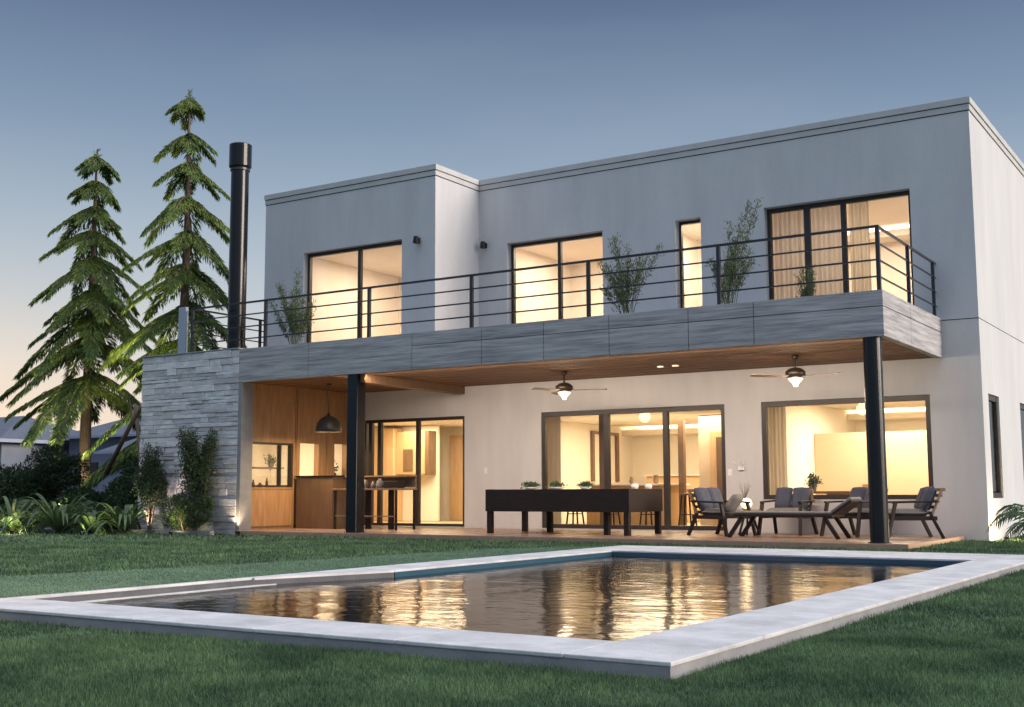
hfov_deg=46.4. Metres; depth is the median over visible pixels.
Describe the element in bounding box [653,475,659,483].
vase
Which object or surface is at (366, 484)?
jar
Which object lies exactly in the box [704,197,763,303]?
potted bamboo
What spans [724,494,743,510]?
throw pillow
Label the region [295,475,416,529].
bar counter
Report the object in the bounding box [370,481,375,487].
jar
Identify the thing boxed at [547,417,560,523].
curtain
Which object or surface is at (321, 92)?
sky
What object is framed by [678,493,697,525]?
bar stool
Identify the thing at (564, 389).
ceiling fan
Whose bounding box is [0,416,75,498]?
neighbour house
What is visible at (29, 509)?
ground shrub
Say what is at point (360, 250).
window
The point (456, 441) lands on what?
door
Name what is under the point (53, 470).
hedge shrub
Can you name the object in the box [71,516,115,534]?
fern palm
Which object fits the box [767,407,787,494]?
curtain
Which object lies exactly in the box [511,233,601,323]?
window
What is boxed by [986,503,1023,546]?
garden palm
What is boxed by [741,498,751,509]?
globe lamp
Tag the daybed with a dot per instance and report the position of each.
(843, 508)
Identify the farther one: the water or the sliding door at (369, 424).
the sliding door at (369, 424)
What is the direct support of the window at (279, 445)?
in the house at (457, 316)
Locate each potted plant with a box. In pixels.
[263,454,275,469]
[804,473,823,490]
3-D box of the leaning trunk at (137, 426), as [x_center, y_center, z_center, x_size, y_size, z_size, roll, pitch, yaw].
[-8.378,2.541,26.931,0.114,2.922,1.559,3,-8,-28]
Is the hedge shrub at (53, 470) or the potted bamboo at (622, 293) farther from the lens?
the hedge shrub at (53, 470)
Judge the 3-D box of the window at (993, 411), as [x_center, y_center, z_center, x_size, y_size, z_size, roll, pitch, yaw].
[8.314,1.611,20.704,0.090,1.774,0.914,-4,-8,32]
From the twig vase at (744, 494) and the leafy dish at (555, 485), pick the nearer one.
the twig vase at (744, 494)
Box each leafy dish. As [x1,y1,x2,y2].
[520,480,539,488]
[545,480,567,488]
[576,480,595,488]
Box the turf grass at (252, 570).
[0,546,596,598]
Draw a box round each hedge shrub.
[0,462,55,524]
[12,445,90,525]
[43,485,123,511]
[98,456,138,508]
[107,470,139,519]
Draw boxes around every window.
[91,462,97,485]
[252,442,292,486]
[307,241,401,342]
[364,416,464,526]
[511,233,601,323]
[542,404,726,530]
[679,220,700,307]
[761,395,933,498]
[767,190,913,304]
[988,394,1001,497]
[1020,404,1023,473]
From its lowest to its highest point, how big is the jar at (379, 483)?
0.196 m
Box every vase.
[629,477,633,483]
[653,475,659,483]
[739,482,749,508]
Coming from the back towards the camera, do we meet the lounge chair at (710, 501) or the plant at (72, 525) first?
the plant at (72, 525)
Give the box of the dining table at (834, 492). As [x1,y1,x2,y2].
[810,491,850,494]
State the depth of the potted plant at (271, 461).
25.47 m
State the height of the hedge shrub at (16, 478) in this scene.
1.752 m
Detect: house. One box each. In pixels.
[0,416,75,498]
[50,419,141,492]
[93,438,137,481]
[137,96,1023,543]
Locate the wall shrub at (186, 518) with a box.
[158,492,216,530]
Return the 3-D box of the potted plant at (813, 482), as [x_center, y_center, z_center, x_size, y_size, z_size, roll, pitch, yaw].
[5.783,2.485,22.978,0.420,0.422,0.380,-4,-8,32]
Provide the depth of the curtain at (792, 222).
22.30 m
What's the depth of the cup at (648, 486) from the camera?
21.46 m
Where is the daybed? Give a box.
[727,497,862,539]
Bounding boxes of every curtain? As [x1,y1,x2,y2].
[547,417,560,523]
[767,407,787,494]
[772,205,842,298]
[849,201,871,291]
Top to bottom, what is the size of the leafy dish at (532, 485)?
0.188 m
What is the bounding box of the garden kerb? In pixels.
[0,528,213,534]
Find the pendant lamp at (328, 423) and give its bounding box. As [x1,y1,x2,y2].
[315,384,341,432]
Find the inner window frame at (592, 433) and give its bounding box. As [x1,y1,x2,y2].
[590,431,619,481]
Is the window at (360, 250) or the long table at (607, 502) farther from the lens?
the window at (360, 250)
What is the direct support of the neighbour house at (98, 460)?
on the ground at (233, 537)
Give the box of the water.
[84,556,944,641]
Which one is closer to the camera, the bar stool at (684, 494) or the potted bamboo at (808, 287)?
the potted bamboo at (808, 287)
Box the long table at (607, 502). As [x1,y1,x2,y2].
[485,489,662,535]
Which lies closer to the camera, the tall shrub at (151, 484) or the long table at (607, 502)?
the long table at (607, 502)
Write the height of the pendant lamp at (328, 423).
1.000 m
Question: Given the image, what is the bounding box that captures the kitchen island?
[587,484,689,525]
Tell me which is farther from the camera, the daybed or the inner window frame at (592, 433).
the inner window frame at (592, 433)
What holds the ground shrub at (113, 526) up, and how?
on the planting bed
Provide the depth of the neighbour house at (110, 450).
47.87 m
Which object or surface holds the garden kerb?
on the ground at (233, 537)
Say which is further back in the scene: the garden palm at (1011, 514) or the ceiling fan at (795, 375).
the ceiling fan at (795, 375)
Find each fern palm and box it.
[0,499,34,527]
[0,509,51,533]
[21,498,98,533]
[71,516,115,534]
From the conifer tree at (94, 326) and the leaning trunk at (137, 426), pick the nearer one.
the leaning trunk at (137, 426)
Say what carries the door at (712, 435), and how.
in the house at (457, 316)
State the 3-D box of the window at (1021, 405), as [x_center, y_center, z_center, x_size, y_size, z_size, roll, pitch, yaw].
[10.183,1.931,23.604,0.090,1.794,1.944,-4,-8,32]
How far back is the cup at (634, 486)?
21.33 m
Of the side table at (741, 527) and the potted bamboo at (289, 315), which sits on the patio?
the side table at (741, 527)
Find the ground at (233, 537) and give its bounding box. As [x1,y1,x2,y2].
[0,531,1023,706]
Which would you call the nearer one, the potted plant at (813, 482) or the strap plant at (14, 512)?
the potted plant at (813, 482)
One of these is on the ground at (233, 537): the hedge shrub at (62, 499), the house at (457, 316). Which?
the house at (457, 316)
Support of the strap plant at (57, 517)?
on the planting bed
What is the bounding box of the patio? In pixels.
[240,526,964,549]
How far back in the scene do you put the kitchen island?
26.31 m
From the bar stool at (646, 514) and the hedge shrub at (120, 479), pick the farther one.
the hedge shrub at (120, 479)
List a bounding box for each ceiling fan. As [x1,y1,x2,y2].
[531,372,606,399]
[749,355,840,386]
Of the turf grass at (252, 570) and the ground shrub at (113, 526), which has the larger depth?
the ground shrub at (113, 526)
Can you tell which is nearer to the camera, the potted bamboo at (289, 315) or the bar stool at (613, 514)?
the potted bamboo at (289, 315)
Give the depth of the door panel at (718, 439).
25.77 m
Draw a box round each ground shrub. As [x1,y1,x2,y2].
[0,496,42,526]
[66,505,108,527]
[95,508,136,528]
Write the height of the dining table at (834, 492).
0.740 m
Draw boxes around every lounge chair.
[687,487,756,536]
[757,487,818,535]
[820,487,892,536]
[888,486,944,538]
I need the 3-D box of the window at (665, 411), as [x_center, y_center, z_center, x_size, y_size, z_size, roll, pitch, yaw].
[2.334,2.261,23.445,4.024,2.354,0.090,-4,-8,32]
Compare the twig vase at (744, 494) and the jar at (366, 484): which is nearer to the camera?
the twig vase at (744, 494)
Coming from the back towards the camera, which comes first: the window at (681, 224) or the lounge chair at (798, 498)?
the window at (681, 224)
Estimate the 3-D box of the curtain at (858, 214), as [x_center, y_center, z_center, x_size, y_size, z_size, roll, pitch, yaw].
[6.361,-1.491,21.763,0.360,2.760,0.088,-4,-8,32]
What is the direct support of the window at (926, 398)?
in the house at (457, 316)
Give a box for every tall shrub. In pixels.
[128,439,171,529]
[174,425,221,530]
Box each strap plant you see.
[0,493,104,535]
[0,496,52,530]
[59,507,124,532]
[85,502,173,535]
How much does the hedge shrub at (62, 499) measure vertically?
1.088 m
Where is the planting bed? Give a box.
[4,522,215,533]
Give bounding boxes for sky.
[0,0,1023,430]
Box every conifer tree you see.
[0,148,156,523]
[66,89,246,503]
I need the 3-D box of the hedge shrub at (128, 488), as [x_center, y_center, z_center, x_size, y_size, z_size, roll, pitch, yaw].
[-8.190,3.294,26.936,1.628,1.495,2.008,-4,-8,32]
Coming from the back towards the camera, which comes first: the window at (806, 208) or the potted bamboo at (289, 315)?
the potted bamboo at (289, 315)
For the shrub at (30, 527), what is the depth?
25.09 m
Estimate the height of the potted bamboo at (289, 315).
2.120 m
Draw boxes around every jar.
[364,480,369,487]
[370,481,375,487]
[376,478,383,487]
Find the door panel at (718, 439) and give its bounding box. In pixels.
[716,437,722,521]
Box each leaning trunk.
[104,401,143,474]
[133,404,141,468]
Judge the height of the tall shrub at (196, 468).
2.218 m
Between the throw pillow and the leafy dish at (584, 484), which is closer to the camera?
the throw pillow
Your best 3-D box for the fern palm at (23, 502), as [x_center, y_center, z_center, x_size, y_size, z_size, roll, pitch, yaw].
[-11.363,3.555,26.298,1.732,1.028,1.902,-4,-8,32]
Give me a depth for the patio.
20.27 m
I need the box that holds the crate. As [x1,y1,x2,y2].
[384,481,404,487]
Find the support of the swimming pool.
in the ground at (233, 537)
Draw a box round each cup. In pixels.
[631,484,638,488]
[645,484,651,488]
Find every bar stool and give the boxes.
[566,512,584,523]
[612,512,620,524]
[639,512,653,524]
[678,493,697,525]
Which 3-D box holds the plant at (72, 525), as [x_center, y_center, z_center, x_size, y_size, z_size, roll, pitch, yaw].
[-9.515,3.498,25.472,1.602,0.832,1.782,-6,-9,41]
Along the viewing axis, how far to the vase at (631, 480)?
26.60 m
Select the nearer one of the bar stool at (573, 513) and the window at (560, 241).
the window at (560, 241)
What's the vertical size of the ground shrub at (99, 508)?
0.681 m
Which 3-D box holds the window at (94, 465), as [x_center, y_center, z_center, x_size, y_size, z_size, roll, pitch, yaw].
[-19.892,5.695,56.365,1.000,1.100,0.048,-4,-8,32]
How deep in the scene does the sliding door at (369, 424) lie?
26.68 m
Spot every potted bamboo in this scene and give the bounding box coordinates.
[268,268,316,343]
[597,232,663,313]
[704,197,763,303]
[793,263,817,296]
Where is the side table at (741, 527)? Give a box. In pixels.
[738,510,760,534]
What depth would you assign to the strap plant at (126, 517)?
24.09 m
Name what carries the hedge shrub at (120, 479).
on the planting bed
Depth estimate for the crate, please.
24.27 m
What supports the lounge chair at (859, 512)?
on the patio
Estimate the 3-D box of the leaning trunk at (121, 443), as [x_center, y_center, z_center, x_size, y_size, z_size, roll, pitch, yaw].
[-8.622,1.657,27.242,2.184,2.217,0.146,-6,-8,39]
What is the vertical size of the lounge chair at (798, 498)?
0.833 m
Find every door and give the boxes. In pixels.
[450,435,462,519]
[709,431,722,525]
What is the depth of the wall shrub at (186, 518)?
23.93 m
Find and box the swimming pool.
[0,545,1023,679]
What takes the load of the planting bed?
on the ground at (233, 537)
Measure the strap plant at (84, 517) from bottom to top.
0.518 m

